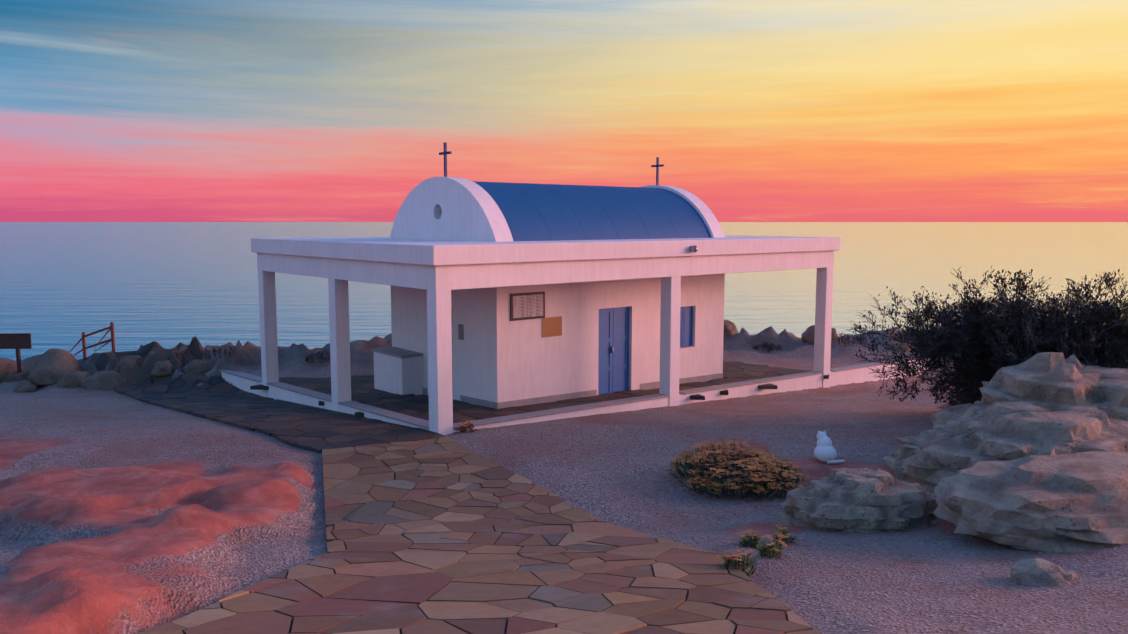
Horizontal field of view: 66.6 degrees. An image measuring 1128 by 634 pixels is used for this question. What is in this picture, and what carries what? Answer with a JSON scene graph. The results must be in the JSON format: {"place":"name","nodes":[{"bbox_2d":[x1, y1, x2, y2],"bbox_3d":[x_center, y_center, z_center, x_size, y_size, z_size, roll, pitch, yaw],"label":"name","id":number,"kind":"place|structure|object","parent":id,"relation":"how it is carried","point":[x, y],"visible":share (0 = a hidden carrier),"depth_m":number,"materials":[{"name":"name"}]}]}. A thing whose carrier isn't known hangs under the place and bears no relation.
{"place":"outdoors","nodes":[
{"label":"outdoors","id":0,"kind":"place"},
{"bbox_2d":[250,360,828,422],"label":"porch floor","id":1,"kind":"structure","parent":0,"point":[413,405],"depth_m":18.64,"materials":[{"name":"stone"}]},
{"bbox_2d":[389,177,724,402],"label":"chapel walls","id":2,"kind":"structure","parent":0,"point":[498,355],"depth_m":18.05,"materials":[{"name":"white paint"}]},
{"bbox_2d":[510,291,561,337],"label":"chapel plaques","id":3,"kind":"object","parent":2,"relation":"attached to","point":[527,305],"visible":0.95,"depth_m":17.24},
{"bbox_2d":[439,142,663,184],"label":"crosses","id":4,"kind":"object","parent":2,"relation":"on","point":[446,152],"visible":0.9,"depth_m":18.11,"materials":[{"name":"black metal"}]},
{"bbox_2d":[451,306,692,394],"bbox_3d":[0.253,0.758,19.123,6.247,2.100,1.279,-2,7,-16],"label":"door and windows","id":5,"kind":"structure","parent":2,"relation":"in","point":[613,371],"depth_m":18.97,"materials":[{"name":"blue wood"}]},
{"bbox_2d":[423,373,722,408],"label":"wall baseboard","id":6,"kind":"structure","parent":2,"relation":"attached to","point":[556,398],"depth_m":17.90,"materials":[{"name":"white paint"}]},
{"bbox_2d":[473,181,711,240],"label":"barrel roof","id":7,"kind":"structure","parent":2,"relation":"on","point":[542,212],"depth_m":18.88,"materials":[{"name":"blue paint"}]},
{"bbox_2d":[680,346,696,350],"bbox_3d":[2.875,0.746,20.362,0.700,0.052,0.135,-5,8,-40],"label":"window sill","id":8,"kind":"structure","parent":2,"relation":"attached to","point":[687,348],"depth_m":20.34,"materials":[{"name":"white paint"}]},
{"bbox_2d":[0,326,1127,633],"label":"terrain","id":9,"kind":"structure","parent":0,"point":[122,514],"depth_m":10.15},
{"bbox_2d":[69,322,114,357],"bbox_3d":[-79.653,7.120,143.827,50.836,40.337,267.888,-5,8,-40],"label":"wooden railing","id":10,"kind":"object","parent":9,"relation":"on","point":[111,340],"visible":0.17,"depth_m":24.29,"materials":[{"name":"brown wood"}]},
{"bbox_2d":[199,344,241,359],"bbox_3d":[-9.148,0.904,22.944,1.183,0.329,1.170,-5,8,-40],"label":"shrub","id":11,"kind":"object","parent":9,"relation":"on","point":[214,351],"visible":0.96,"depth_m":22.80,"materials":[{"name":"green plant"}]},
{"bbox_2d":[83,336,444,452],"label":"path flagstones","id":12,"kind":"object","parent":9,"relation":"on","point":[300,426],"visible":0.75,"depth_m":17.70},
{"bbox_2d":[305,350,329,362],"bbox_3d":[-6.489,1.017,22.991,1.019,0.363,1.014,-5,8,-40],"label":"shrub","id":13,"kind":"object","parent":9,"relation":"on","point":[322,360],"visible":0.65,"depth_m":22.85,"materials":[{"name":"green plant"}]},
{"bbox_2d":[374,352,422,394],"bbox_3d":[-3.746,1.425,19.370,0.518,1.220,1.300,-5,8,-40],"label":"masonry bench","id":14,"kind":"object","parent":9,"relation":"on","point":[397,375],"visible":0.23,"depth_m":18.95,"materials":[{"name":"paint"}]},
{"bbox_2d":[371,346,422,357],"bbox_3d":[-3.761,0.790,19.287,0.559,0.058,1.380,-5,8,-40],"label":"bench top","id":15,"kind":"object","parent":14,"relation":"on","point":[397,352],"visible":1,"depth_m":19.11,"materials":[{"name":"grey stone"}]},
{"bbox_2d":[85,337,787,633],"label":"stones","id":16,"kind":"object","parent":9,"relation":"on","point":[139,375],"visible":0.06,"depth_m":23.12,"materials":[{"name":"brown"}]},
{"bbox_2d":[138,437,821,633],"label":"path flagstones","id":17,"kind":"object","parent":16,"relation":"on","point":[531,564],"visible":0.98,"depth_m":7.42,"materials":[{"name":"brown stone"}]},
{"bbox_2d":[457,419,477,432],"bbox_3d":[-1.673,1.871,14.658,0.452,0.202,0.392,-5,8,-40],"label":"weed","id":18,"kind":"object","parent":9,"relation":"on","point":[465,426],"visible":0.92,"depth_m":14.62,"materials":[{"name":"green plant"}]},
{"bbox_2d":[0,320,966,392],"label":"shore rocks","id":19,"kind":"object","parent":9,"relation":"on","point":[61,368],"depth_m":22.83,"materials":[{"name":"stone"}]},
{"bbox_2d":[0,333,31,372],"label":"sign board","id":20,"kind":"object","parent":19,"relation":"on","point":[17,342],"visible":0.79,"depth_m":23.04,"materials":[{"name":"brown wood"}]},
{"bbox_2d":[258,267,833,434],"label":"porch columns","id":21,"kind":"structure","parent":9,"relation":"on","point":[439,339],"depth_m":17.84,"materials":[{"name":"white paint"}]},
{"bbox_2d":[257,251,833,290],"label":"chapel beams","id":22,"kind":"structure","parent":21,"relation":"on","point":[449,277],"depth_m":16.58,"materials":[{"name":"white paint"}]},
{"bbox_2d":[251,235,839,265],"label":"porch roof","id":23,"kind":"structure","parent":22,"relation":"on","point":[422,252],"depth_m":16.68,"materials":[{"name":"white paint"}]},
{"bbox_2d":[221,359,930,432],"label":"chapel kerb walls","id":24,"kind":"structure","parent":9,"relation":"on","point":[860,375],"depth_m":19.47,"materials":[{"name":"white paint"}]},
{"bbox_2d":[219,357,916,428],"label":"chapel kerb caps","id":25,"kind":"object","parent":24,"relation":"on","point":[412,420],"visible":0.81,"depth_m":17.48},
{"bbox_2d":[365,366,807,395],"bbox_3d":[-0.456,1.524,22.012,11.920,0.698,9.110,-5,8,-40],"label":"chapel floor bed","id":26,"kind":"object","parent":9,"relation":"on","point":[716,384],"depth_m":23.18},
{"bbox_2d":[665,436,809,499],"bbox_3d":[2.358,2.030,11.732,1.913,0.558,1.993,-5,8,-40],"label":"sea fennel","id":27,"kind":"object","parent":9,"relation":"on","point":[759,466],"visible":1,"depth_m":11.53,"materials":[{"name":"green plant"}]},
{"bbox_2d":[715,549,761,574],"bbox_3d":[1.563,2.199,7.691,0.421,0.248,0.365,2,7,14],"label":"plant tuft","id":28,"kind":"object","parent":9,"relation":"on","point":[729,558],"visible":0.83,"depth_m":7.67,"materials":[{"name":"green plant"}]},
{"bbox_2d":[738,530,765,546],"bbox_3d":[1.926,2.287,8.804,0.332,0.184,0.318,-5,8,-40],"label":"plant tuft","id":29,"kind":"object","parent":9,"relation":"on","point":[750,538],"visible":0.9,"depth_m":8.79,"materials":[{"name":"green plant"}]},
{"bbox_2d":[753,342,781,351],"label":"shrub","id":30,"kind":"object","parent":9,"relation":"on","point":[766,344],"visible":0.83,"depth_m":27.26,"materials":[{"name":"green plant"}]},
{"bbox_2d":[755,534,787,558],"bbox_3d":[1.974,2.213,8.224,0.324,0.210,0.328,1,6,10],"label":"plant tuft","id":31,"kind":"object","parent":9,"relation":"on","point":[769,549],"visible":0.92,"depth_m":8.20,"materials":[{"name":"green plant"}]},
{"bbox_2d":[771,525,799,544],"bbox_3d":[2.284,2.291,8.954,0.350,0.178,0.338,-5,8,-40],"label":"plant tuft","id":32,"kind":"object","parent":9,"relation":"on","point":[783,533],"visible":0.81,"depth_m":8.96,"materials":[{"name":"green plant"}]},
{"bbox_2d":[814,431,844,463],"bbox_3d":[3.900,1.928,12.721,0.333,0.460,0.450,-5,8,-40],"label":"cat","id":33,"kind":"object","parent":9,"relation":"on","point":[825,451],"visible":1,"depth_m":12.65},
{"bbox_2d":[831,333,870,346],"bbox_3d":[8.833,0.661,26.740,1.534,0.423,1.521,-5,8,-40],"label":"shrub","id":34,"kind":"object","parent":9,"relation":"on","point":[841,336],"visible":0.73,"depth_m":26.58,"materials":[{"name":"green plant"}]},
{"bbox_2d":[889,332,914,341],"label":"shrub","id":35,"kind":"object","parent":9,"relation":"on","point":[899,337],"visible":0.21,"depth_m":26.83,"materials":[{"name":"green plant"}]},
{"bbox_2d":[776,352,1127,585],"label":"rocks","id":36,"kind":"object","parent":9,"relation":"on","point":[1031,453],"visible":0.92,"depth_m":9.63,"materials":[{"name":"stone"}]},
{"bbox_2d":[846,266,1127,408],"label":"bush","id":37,"kind":"object","parent":9,"relation":"on","point":[1004,332],"visible":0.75,"depth_m":14.61,"materials":[{"name":"green plant"}]},
{"bbox_2d":[0,222,1127,360],"bbox_3d":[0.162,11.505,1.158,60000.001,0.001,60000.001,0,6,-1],"label":"sea","id":38,"kind":"structure","parent":0,"point":[165,285],"depth_m":179.24,"materials":[{"name":"blue liquid"}]},
{"bbox_2d":[0,0,1127,221],"label":"sky","id":39,"kind":"structure","parent":0,"point":[111,110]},
{"bbox_2d":[611,245,697,352],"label":"chapel lamp handles","id":40,"kind":"object","parent":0,"point":[694,248],"visible":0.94,"depth_m":17.84,"materials":[{"name":"grey metal"}]}
]}

